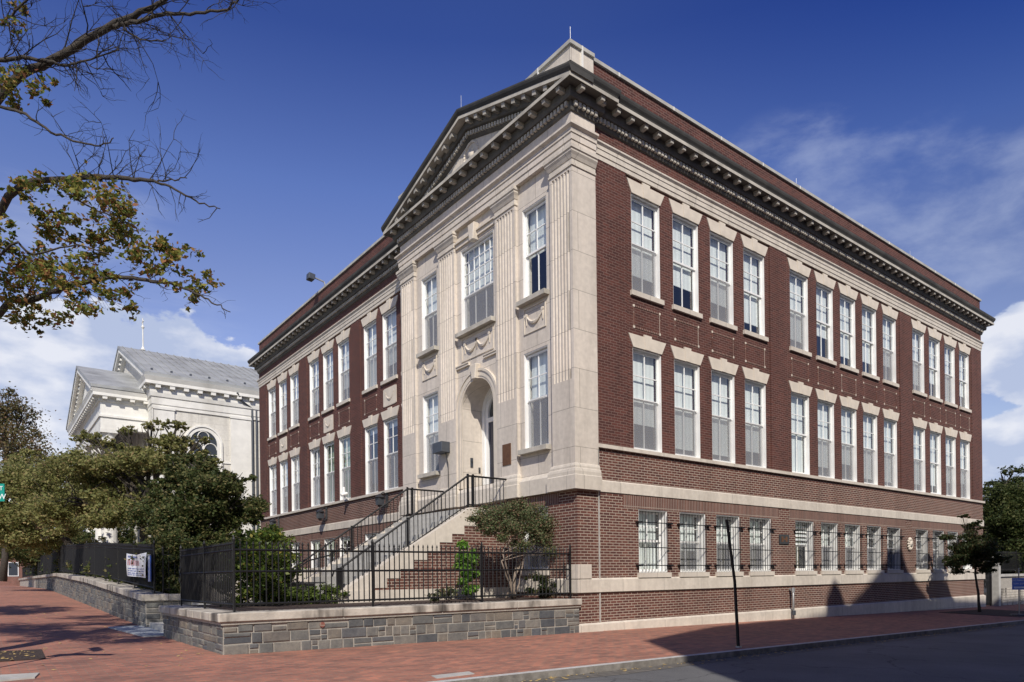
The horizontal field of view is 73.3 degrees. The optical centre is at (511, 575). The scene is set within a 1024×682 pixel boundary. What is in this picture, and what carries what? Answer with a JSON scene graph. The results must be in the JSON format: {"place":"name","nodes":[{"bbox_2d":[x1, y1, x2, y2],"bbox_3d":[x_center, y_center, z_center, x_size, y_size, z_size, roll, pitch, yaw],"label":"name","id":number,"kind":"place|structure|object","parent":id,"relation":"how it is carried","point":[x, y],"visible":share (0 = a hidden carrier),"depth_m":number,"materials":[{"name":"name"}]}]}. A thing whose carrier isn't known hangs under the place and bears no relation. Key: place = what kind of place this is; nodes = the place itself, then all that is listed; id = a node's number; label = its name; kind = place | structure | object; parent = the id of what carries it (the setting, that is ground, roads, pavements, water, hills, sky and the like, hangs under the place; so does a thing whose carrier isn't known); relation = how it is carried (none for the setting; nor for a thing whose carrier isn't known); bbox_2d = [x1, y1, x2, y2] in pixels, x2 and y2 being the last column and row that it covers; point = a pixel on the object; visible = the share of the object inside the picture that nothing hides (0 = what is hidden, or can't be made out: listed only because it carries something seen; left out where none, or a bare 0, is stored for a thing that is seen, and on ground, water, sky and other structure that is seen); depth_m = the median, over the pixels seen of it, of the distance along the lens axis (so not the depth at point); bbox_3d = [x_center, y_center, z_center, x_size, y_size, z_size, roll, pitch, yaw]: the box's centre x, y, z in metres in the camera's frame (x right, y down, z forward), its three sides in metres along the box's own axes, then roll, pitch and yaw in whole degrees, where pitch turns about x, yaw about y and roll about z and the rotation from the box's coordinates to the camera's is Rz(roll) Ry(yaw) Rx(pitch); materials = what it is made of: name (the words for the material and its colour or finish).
{"place":"outdoors","nodes":[
{"label":"outdoors","id":0,"kind":"place"},
{"bbox_2d":[133,584,560,610],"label":"yard ground","id":1,"kind":"structure","parent":0,"point":[274,607],"depth_m":14.40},
{"bbox_2d":[0,448,115,558],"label":"spreading tree","id":2,"kind":"object","parent":1,"relation":"on","point":[15,531],"visible":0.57,"depth_m":35.05,"materials":[{"name":"green plant"}]},
{"bbox_2d":[0,525,136,571],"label":"shade tree","id":3,"kind":"object","parent":1,"relation":"on","point":[17,555],"visible":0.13,"depth_m":48.92,"materials":[{"name":"green plant"}]},
{"bbox_2d":[25,556,169,593],"bbox_3d":[-26.952,-0.272,41.660,2.393,2.291,58.046,-1,0,-38],"label":"hedge","id":4,"kind":"object","parent":1,"relation":"on","point":[69,567],"visible":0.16,"depth_m":26.97,"materials":[{"name":"green plant"}]},
{"bbox_2d":[16,417,222,541],"bbox_3d":[-15.123,-2.831,26.910,10.232,6.643,4.920,-1,0,32],"label":"olive tree","id":5,"kind":"object","parent":1,"relation":"on","point":[127,468],"visible":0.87,"depth_m":26.81,"materials":[{"name":"green plant"}]},
{"bbox_2d":[66,318,260,543],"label":"church","id":6,"kind":"structure","parent":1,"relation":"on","point":[218,403],"depth_m":43.79,"materials":[{"name":"white paint"}]},
{"bbox_2d":[190,431,216,457],"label":"window","id":7,"kind":"structure","parent":6,"relation":"in","point":[212,447],"depth_m":43.41,"materials":[{"name":"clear glass"}]},
{"bbox_2d":[139,521,200,593],"bbox_3d":[-8.709,-0.428,17.715,2.237,2.117,1.395,-1,0,28],"label":"yard shrub","id":8,"kind":"object","parent":1,"relation":"on","point":[168,537],"visible":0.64,"depth_m":17.39,"materials":[{"name":"green plant"}]},
{"bbox_2d":[112,452,271,573],"bbox_3d":[-9.645,-1.706,21.018,4.292,4.702,4.444,-1,0,-38],"label":"evergreen tree","id":9,"kind":"object","parent":1,"relation":"on","point":[201,503],"visible":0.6,"depth_m":20.34,"materials":[{"name":"green plant"}]},
{"bbox_2d":[214,524,297,606],"bbox_3d":[-5.446,-0.230,14.661,1.592,1.819,2.611,-1,0,-12],"label":"leafy shrub","id":10,"kind":"object","parent":1,"relation":"on","point":[259,535],"visible":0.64,"depth_m":14.21,"materials":[{"name":"green plant"}]},
{"bbox_2d":[235,522,305,586],"bbox_3d":[-5.826,-0.328,16.524,1.626,1.918,1.581,-1,0,10],"label":"leafy shrub","id":11,"kind":"object","parent":1,"relation":"on","point":[271,528],"visible":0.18,"depth_m":16.53,"materials":[{"name":"green plant"}]},
{"bbox_2d":[283,585,319,603],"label":"box shrub","id":12,"kind":"object","parent":1,"relation":"on","point":[317,591],"visible":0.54,"depth_m":14.69,"materials":[{"name":"green plant"}]},
{"bbox_2d":[310,583,349,603],"bbox_3d":[-4.008,0.395,15.008,0.905,0.518,0.729,-1,0,-38],"label":"box shrub","id":13,"kind":"object","parent":1,"relation":"on","point":[334,590],"visible":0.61,"depth_m":14.90,"materials":[{"name":"green plant"}]},
{"bbox_2d":[292,474,511,603],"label":"entrance stairs","id":14,"kind":"structure","parent":1,"relation":"on","point":[448,528],"depth_m":16.97,"materials":[{"name":"concrete"}]},
{"bbox_2d":[425,584,461,601],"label":"shrub","id":15,"kind":"object","parent":1,"relation":"on","point":[444,593],"visible":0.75,"depth_m":15.03,"materials":[{"name":"green plant"}]},
{"bbox_2d":[452,538,479,599],"bbox_3d":[-1.061,-0.150,15.975,0.682,1.434,0.761,-1,0,-38],"label":"bright shrub","id":16,"kind":"object","parent":1,"relation":"on","point":[462,542],"visible":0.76,"depth_m":15.88,"materials":[{"name":"green plant"}]},
{"bbox_2d":[463,496,561,598],"bbox_3d":[0.067,-0.698,16.486,2.964,2.522,1.633,-1,0,-38],"label":"crepe myrtle","id":17,"kind":"object","parent":1,"relation":"on","point":[531,522],"visible":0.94,"depth_m":16.30,"materials":[{"name":"green plant"}]},
{"bbox_2d":[523,572,555,597],"bbox_3d":[0.747,0.235,16.611,0.973,0.667,0.676,-1,0,-38],"label":"leafy shrub","id":18,"kind":"object","parent":1,"relation":"on","point":[539,588],"visible":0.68,"depth_m":16.46,"materials":[{"name":"green plant"}]},
{"bbox_2d":[247,33,995,632],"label":"school building","id":19,"kind":"structure","parent":1,"relation":"on","point":[655,341],"depth_m":20.35,"materials":[{"name":"brick"}]},
{"bbox_2d":[267,378,276,440],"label":"window","id":20,"kind":"structure","parent":19,"relation":"in","point":[272,383],"depth_m":35.44,"materials":[{"name":"white paint"}]},
{"bbox_2d":[268,457,276,515],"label":"window","id":21,"kind":"structure","parent":19,"relation":"in","point":[272,461],"depth_m":35.48,"materials":[{"name":"white glass"}]},
{"bbox_2d":[277,371,287,435],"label":"window","id":22,"kind":"structure","parent":19,"relation":"in","point":[283,376],"depth_m":34.19,"materials":[{"name":"white paint"}]},
{"bbox_2d":[278,452,288,513],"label":"window","id":23,"kind":"structure","parent":19,"relation":"in","point":[284,456],"depth_m":34.22,"materials":[{"name":"white glass"}]},
{"bbox_2d":[288,363,298,430],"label":"window","id":24,"kind":"structure","parent":19,"relation":"in","point":[294,368],"depth_m":32.96,"materials":[{"name":"white paint"}]},
{"bbox_2d":[289,447,299,510],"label":"window","id":25,"kind":"structure","parent":19,"relation":"in","point":[295,451],"depth_m":32.99,"materials":[{"name":"white glass"}]},
{"bbox_2d":[307,349,319,420],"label":"window","id":26,"kind":"structure","parent":19,"relation":"in","point":[315,354],"depth_m":30.95,"materials":[{"name":"white paint"}]},
{"bbox_2d":[308,438,320,506],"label":"window","id":27,"kind":"structure","parent":19,"relation":"in","point":[315,443],"depth_m":31.02,"materials":[{"name":"white glass"}]},
{"bbox_2d":[321,339,333,414],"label":"window","id":28,"kind":"structure","parent":19,"relation":"in","point":[328,345],"depth_m":29.76,"materials":[{"name":"white paint"}]},
{"bbox_2d":[322,432,334,503],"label":"window","id":29,"kind":"structure","parent":19,"relation":"in","point":[327,439],"depth_m":29.78,"materials":[{"name":"white paint"}]},
{"bbox_2d":[335,328,349,406],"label":"window","id":30,"kind":"structure","parent":19,"relation":"in","point":[344,334],"depth_m":28.45,"materials":[{"name":"white paint"}]},
{"bbox_2d":[337,425,351,499],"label":"window","id":31,"kind":"structure","parent":19,"relation":"in","point":[345,430],"depth_m":28.48,"materials":[{"name":"white paint"}]},
{"bbox_2d":[361,309,377,394],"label":"window","id":32,"kind":"structure","parent":19,"relation":"in","point":[372,316],"depth_m":26.52,"materials":[{"name":"white paint"}]},
{"bbox_2d":[362,414,378,494],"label":"window","id":33,"kind":"structure","parent":19,"relation":"in","point":[372,420],"depth_m":26.64,"materials":[{"name":"white paint"}]},
{"bbox_2d":[379,295,397,385],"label":"window","id":34,"kind":"structure","parent":19,"relation":"in","point":[390,303],"depth_m":25.26,"materials":[{"name":"white paint"}]},
{"bbox_2d":[381,405,399,489],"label":"window","id":35,"kind":"structure","parent":19,"relation":"in","point":[390,412],"depth_m":25.35,"materials":[{"name":"white paint"}]},
{"bbox_2d":[422,271,436,350],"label":"window","id":36,"kind":"structure","parent":19,"relation":"in","point":[432,285],"depth_m":21.75,"materials":[{"name":"white paint"}]},
{"bbox_2d":[423,391,438,472],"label":"window","id":37,"kind":"structure","parent":19,"relation":"in","point":[433,397],"depth_m":21.75,"materials":[{"name":"white paint"}]},
{"bbox_2d":[432,441,449,508],"bbox_3d":[-2.093,-2.954,20.451,0.295,1.963,0.520,-1,0,-38],"label":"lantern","id":38,"kind":"object","parent":19,"relation":"attached to","point":[441,447],"visible":0.98,"depth_m":20.32,"materials":[{"name":"grey metal"}]},
{"bbox_2d":[461,230,493,329],"bbox_3d":[-0.897,-8.189,19.413,0.218,2.398,1.600,-1,0,-38],"label":"window","id":39,"kind":"structure","parent":19,"relation":"in","point":[480,261],"depth_m":19.62,"materials":[{"name":"white paint"}]},
{"bbox_2d":[489,422,493,483],"bbox_3d":[-0.343,-3.331,19.808,0.090,2.310,1.060,-1,0,-38],"label":"door","id":40,"kind":"structure","parent":19,"relation":"in","point":[491,436],"depth_m":20.16,"materials":[{"name":"grey paint"}]},
{"bbox_2d":[522,196,546,297],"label":"window","id":41,"kind":"structure","parent":19,"relation":"in","point":[537,233],"depth_m":17.62,"materials":[{"name":"white paint"}]},
{"bbox_2d":[521,506,548,574],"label":"window","id":42,"kind":"structure","parent":19,"relation":"in","point":[545,572],"depth_m":17.57,"materials":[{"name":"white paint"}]},
{"bbox_2d":[524,345,548,448],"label":"window","id":43,"kind":"structure","parent":19,"relation":"in","point":[539,356],"depth_m":17.64,"materials":[{"name":"white paint"}]},
{"bbox_2d":[626,177,664,305],"bbox_3d":[3.416,-8.597,17.874,1.440,2.992,0.300,-1,0,-38],"label":"window","id":44,"kind":"structure","parent":19,"relation":"in","point":[641,217],"depth_m":17.99,"materials":[{"name":"white glass"}]},
{"bbox_2d":[628,332,665,452],"bbox_3d":[3.453,-4.697,17.886,1.440,2.972,0.270,-1,0,-38],"label":"window","id":45,"kind":"structure","parent":19,"relation":"in","point":[643,376],"depth_m":18.02,"materials":[{"name":"white paint"}]},
{"bbox_2d":[635,509,673,577],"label":"window","id":46,"kind":"structure","parent":19,"relation":"in","point":[647,522],"depth_m":18.12,"materials":[{"name":"white glass"}]},
{"bbox_2d":[668,198,702,318],"bbox_3d":[4.698,-8.613,18.863,1.440,2.992,0.300,-1,0,-38],"label":"window","id":47,"kind":"structure","parent":19,"relation":"in","point":[682,268],"depth_m":19.00,"materials":[{"name":"white paint"}]},
{"bbox_2d":[670,345,703,457],"bbox_3d":[4.736,-4.713,18.875,1.440,2.972,0.270,-1,0,-38],"label":"window","id":48,"kind":"structure","parent":19,"relation":"in","point":[683,389],"depth_m":19.03,"materials":[{"name":"white glass"}]},
{"bbox_2d":[677,512,711,576],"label":"window","id":49,"kind":"structure","parent":19,"relation":"in","point":[686,523],"depth_m":19.08,"materials":[{"name":"white paint"}]},
{"bbox_2d":[706,217,737,331],"bbox_3d":[5.989,-8.628,19.859,1.440,2.992,0.300,-1,0,-38],"label":"window","id":50,"kind":"structure","parent":19,"relation":"in","point":[718,283],"depth_m":20.00,"materials":[{"name":"white paint"}]},
{"bbox_2d":[708,356,738,463],"bbox_3d":[6.027,-4.728,19.870,1.440,2.972,0.270,-1,0,-38],"label":"window","id":51,"kind":"structure","parent":19,"relation":"in","point":[719,379],"depth_m":20.05,"materials":[{"name":"white glass"}]},
{"bbox_2d":[714,515,745,575],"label":"window","id":52,"kind":"structure","parent":19,"relation":"in","point":[721,532],"depth_m":20.07,"materials":[{"name":"white paint"}]},
{"bbox_2d":[740,234,768,341],"bbox_3d":[7.264,-8.643,20.842,1.440,2.992,0.300,-1,0,-38],"label":"window","id":53,"kind":"structure","parent":19,"relation":"in","point":[749,264],"depth_m":20.99,"materials":[{"name":"white paint"}]},
{"bbox_2d":[741,366,769,467],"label":"window","id":54,"kind":"structure","parent":19,"relation":"in","point":[752,425],"depth_m":21.04,"materials":[{"name":"white glass"}]},
{"bbox_2d":[747,517,776,575],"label":"window","id":55,"kind":"structure","parent":19,"relation":"in","point":[755,528],"depth_m":21.07,"materials":[{"name":"white paint"}]},
{"bbox_2d":[787,257,811,356],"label":"window","id":56,"kind":"structure","parent":19,"relation":"in","point":[795,284],"depth_m":22.55,"materials":[{"name":"white paint"}]},
{"bbox_2d":[788,380,812,474],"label":"window","id":57,"kind":"structure","parent":19,"relation":"in","point":[796,399],"depth_m":22.60,"materials":[{"name":"white glass"}]},
{"bbox_2d":[793,520,818,574],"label":"window","id":58,"kind":"structure","parent":19,"relation":"in","point":[809,565],"depth_m":22.68,"materials":[{"name":"white paint"}]},
{"bbox_2d":[813,271,836,365],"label":"window","id":59,"kind":"structure","parent":19,"relation":"in","point":[823,279],"depth_m":23.56,"materials":[{"name":"white paint"}]},
{"bbox_2d":[815,388,836,478],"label":"window","id":60,"kind":"structure","parent":19,"relation":"in","point":[825,395],"depth_m":23.60,"materials":[{"name":"white paint"}]},
{"bbox_2d":[819,522,842,574],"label":"window","id":61,"kind":"structure","parent":19,"relation":"in","point":[832,551],"depth_m":23.54,"materials":[{"name":"white paint"}]},
{"bbox_2d":[837,283,858,373],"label":"window","id":62,"kind":"structure","parent":19,"relation":"in","point":[846,290],"depth_m":24.52,"materials":[{"name":"white paint"}]},
{"bbox_2d":[839,395,859,481],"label":"window","id":63,"kind":"structure","parent":19,"relation":"in","point":[848,402],"depth_m":24.58,"materials":[{"name":"white paint"}]},
{"bbox_2d":[843,524,864,573],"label":"window","id":64,"kind":"structure","parent":19,"relation":"in","point":[856,565],"depth_m":24.54,"materials":[{"name":"white paint"}]},
{"bbox_2d":[860,293,879,380],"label":"window","id":65,"kind":"structure","parent":19,"relation":"in","point":[868,301],"depth_m":25.52,"materials":[{"name":"white paint"}]},
{"bbox_2d":[861,402,879,484],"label":"window","id":66,"kind":"structure","parent":19,"relation":"in","point":[868,408],"depth_m":25.58,"materials":[{"name":"white paint"}]},
{"bbox_2d":[865,526,885,573],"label":"window","id":67,"kind":"structure","parent":19,"relation":"in","point":[876,569],"depth_m":25.47,"materials":[{"name":"white paint"}]},
{"bbox_2d":[881,304,898,387],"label":"window","id":68,"kind":"structure","parent":19,"relation":"in","point":[887,310],"depth_m":26.52,"materials":[{"name":"white paint"}]},
{"bbox_2d":[882,408,899,487],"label":"window","id":69,"kind":"structure","parent":19,"relation":"in","point":[889,414],"depth_m":26.57,"materials":[{"name":"white paint"}]},
{"bbox_2d":[886,527,904,572],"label":"window","id":70,"kind":"structure","parent":19,"relation":"in","point":[896,543],"depth_m":26.50,"materials":[{"name":"white paint"}]},
{"bbox_2d":[911,319,926,397],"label":"window","id":71,"kind":"structure","parent":19,"relation":"in","point":[917,325],"depth_m":28.11,"materials":[{"name":"white paint"}]},
{"bbox_2d":[912,417,926,491],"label":"window","id":72,"kind":"structure","parent":19,"relation":"in","point":[918,422],"depth_m":28.13,"materials":[{"name":"white paint"}]},
{"bbox_2d":[915,529,931,572],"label":"window","id":73,"kind":"structure","parent":19,"relation":"in","point":[923,537],"depth_m":27.96,"materials":[{"name":"white paint"}]},
{"bbox_2d":[927,327,942,402],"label":"window","id":74,"kind":"structure","parent":19,"relation":"in","point":[933,334],"depth_m":29.07,"materials":[{"name":"white paint"}]},
{"bbox_2d":[928,422,942,494],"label":"window","id":75,"kind":"structure","parent":19,"relation":"in","point":[934,427],"depth_m":29.08,"materials":[{"name":"white paint"}]},
{"bbox_2d":[932,530,946,572],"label":"window","id":76,"kind":"structure","parent":19,"relation":"in","point":[939,549],"depth_m":29.00,"materials":[{"name":"white paint"}]},
{"bbox_2d":[943,335,957,407],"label":"window","id":77,"kind":"structure","parent":19,"relation":"in","point":[948,340],"depth_m":30.04,"materials":[{"name":"white paint"}]},
{"bbox_2d":[944,427,957,496],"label":"window","id":78,"kind":"structure","parent":19,"relation":"in","point":[949,431],"depth_m":30.05,"materials":[{"name":"white paint"}]},
{"bbox_2d":[957,342,971,412],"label":"window","id":79,"kind":"structure","parent":19,"relation":"in","point":[962,347],"depth_m":31.00,"materials":[{"name":"white paint"}]},
{"bbox_2d":[959,431,971,498],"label":"window","id":80,"kind":"structure","parent":19,"relation":"in","point":[964,436],"depth_m":31.01,"materials":[{"name":"white paint"}]},
{"bbox_2d":[0,586,1023,681],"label":"sidewalk","id":81,"kind":"structure","parent":0,"point":[123,657],"depth_m":12.59,"materials":[{"name":"brick"}]},
{"bbox_2d":[0,673,38,681],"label":"stone slab","id":82,"kind":"structure","parent":81,"relation":"on","point":[12,677],"depth_m":8.76,"materials":[{"name":"concrete"}]},
{"bbox_2d":[0,649,45,661],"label":"tree pit soil","id":83,"kind":"object","parent":81,"relation":"on","point":[21,656],"visible":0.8,"depth_m":11.02,"materials":[{"name":"brown soil"}]},
{"bbox_2d":[0,0,279,337],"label":"overhanging tree","id":84,"kind":"object","parent":83,"relation":"on","point":[43,268],"visible":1,"depth_m":9.15,"materials":[{"name":"green plant"}]},
{"bbox_2d":[0,381,75,581],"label":"sparse tree","id":85,"kind":"object","parent":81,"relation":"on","point":[7,428],"visible":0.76,"depth_m":43.61,"materials":[{"name":"green plant"}]},
{"bbox_2d":[18,573,191,626],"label":"retaining wall","id":86,"kind":"structure","parent":81,"relation":"on","point":[129,603],"depth_m":21.12,"materials":[{"name":"stone"}]},
{"bbox_2d":[22,540,156,593],"bbox_3d":[-29.596,-0.458,43.912,0.100,2.360,68.200,-1,0,-38],"label":"iron fence","id":87,"kind":"object","parent":86,"relation":"on","point":[77,555],"visible":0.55,"depth_m":24.73,"materials":[{"name":"black metal"}]},
{"bbox_2d":[126,552,146,577],"bbox_3d":[-10.021,-0.275,18.374,0.066,0.708,2.850,-1,0,-38],"label":"banner","id":88,"kind":"object","parent":87,"relation":"attached to","point":[135,568],"visible":0.97,"depth_m":18.48,"materials":[{"name":"plastic"}]},
{"bbox_2d":[108,625,163,636],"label":"step slab","id":89,"kind":"structure","parent":81,"relation":"on","point":[141,630],"depth_m":15.78,"materials":[{"name":"grey stone"}]},
{"bbox_2d":[159,598,581,654],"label":"retaining wall","id":90,"kind":"structure","parent":81,"relation":"on","point":[224,632],"depth_m":13.01,"materials":[{"name":"stone"}]},
{"bbox_2d":[179,535,571,611],"bbox_3d":[-2.821,-0.031,15.400,7.720,1.330,3.952,-1,0,-38],"label":"iron fence","id":91,"kind":"object","parent":90,"relation":"on","point":[197,572],"visible":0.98,"depth_m":13.11,"materials":[{"name":"black metal"}]},
{"bbox_2d":[725,519,741,647],"bbox_3d":[4.306,0.219,13.410,0.426,2.608,0.120,-1,0,-38],"label":"sign post","id":92,"kind":"object","parent":81,"relation":"on","point":[735,590],"visible":0.88,"depth_m":13.43,"materials":[{"name":"black metal"}]},
{"bbox_2d":[939,609,1023,616],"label":"planting soil","id":93,"kind":"structure","parent":81,"relation":"on","point":[994,612],"depth_m":26.48,"materials":[{"name":"brown soil"}]},
{"bbox_2d":[938,513,1012,611],"bbox_3d":[18.078,-0.487,26.869,2.376,3.897,2.255,-1,0,-38],"label":"street tree","id":94,"kind":"object","parent":93,"relation":"on","point":[970,552],"visible":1,"depth_m":26.75,"materials":[{"name":"green plant"}]},
{"bbox_2d":[1009,568,1023,615],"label":"parking sign","id":95,"kind":"object","parent":93,"relation":"on","point":[1018,583],"visible":1,"depth_m":25.27,"materials":[{"name":"blue metal"}]},
{"bbox_2d":[992,557,1000,605],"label":"stone pier","id":96,"kind":"structure","parent":81,"relation":"on","point":[996,589],"depth_m":32.57,"materials":[{"name":"stone"}]},
{"bbox_2d":[0,0,1023,527],"label":"sky","id":97,"kind":"structure","parent":0,"point":[905,118],"materials":[{"name":"blue"}]},
{"bbox_2d":[556,570,1023,681],"bbox_3d":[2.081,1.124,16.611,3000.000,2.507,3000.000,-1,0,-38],"label":"ground","id":98,"kind":"structure","parent":0,"point":[994,655],"depth_m":11.52,"materials":[{"name":"grey asphalt"}]},
{"bbox_2d":[0,527,37,585],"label":"brick house","id":99,"kind":"structure","parent":98,"relation":"on","point":[14,573],"depth_m":77.71,"materials":[{"name":"red brick"}]},
{"bbox_2d":[430,620,1023,681],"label":"curb","id":100,"kind":"structure","parent":98,"relation":"on","point":[546,673],"depth_m":12.07,"materials":[{"name":"concrete"}]},
{"bbox_2d":[518,624,1023,681],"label":"gutter","id":101,"kind":"object","parent":98,"relation":"on","point":[616,672],"visible":0.96,"depth_m":12.37,"materials":[{"name":"grey concrete"}]},
{"bbox_2d":[983,464,1023,571],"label":"leafy tree","id":102,"kind":"object","parent":98,"relation":"on","point":[1003,509],"visible":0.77,"depth_m":36.92,"materials":[{"name":"green plant"}]},
{"bbox_2d":[987,573,1023,605],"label":"boundary wall","id":103,"kind":"structure","parent":98,"relation":"on","point":[1009,595],"depth_m":33.80,"materials":[{"name":"stone"}]},
{"bbox_2d":[998,550,1023,573],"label":"iron fence","id":104,"kind":"object","parent":103,"relation":"on","point":[1013,564],"visible":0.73,"depth_m":34.73,"materials":[{"name":"black metal"}]},
{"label":"churchyard ground","id":105,"kind":"structure","parent":0,"visible":0},
{"bbox_2d":[984,528,1023,573],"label":"shade tree","id":106,"kind":"object","parent":105,"relation":"on","point":[1009,571],"visible":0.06,"depth_m":36.84,"materials":[{"name":"green plant"}]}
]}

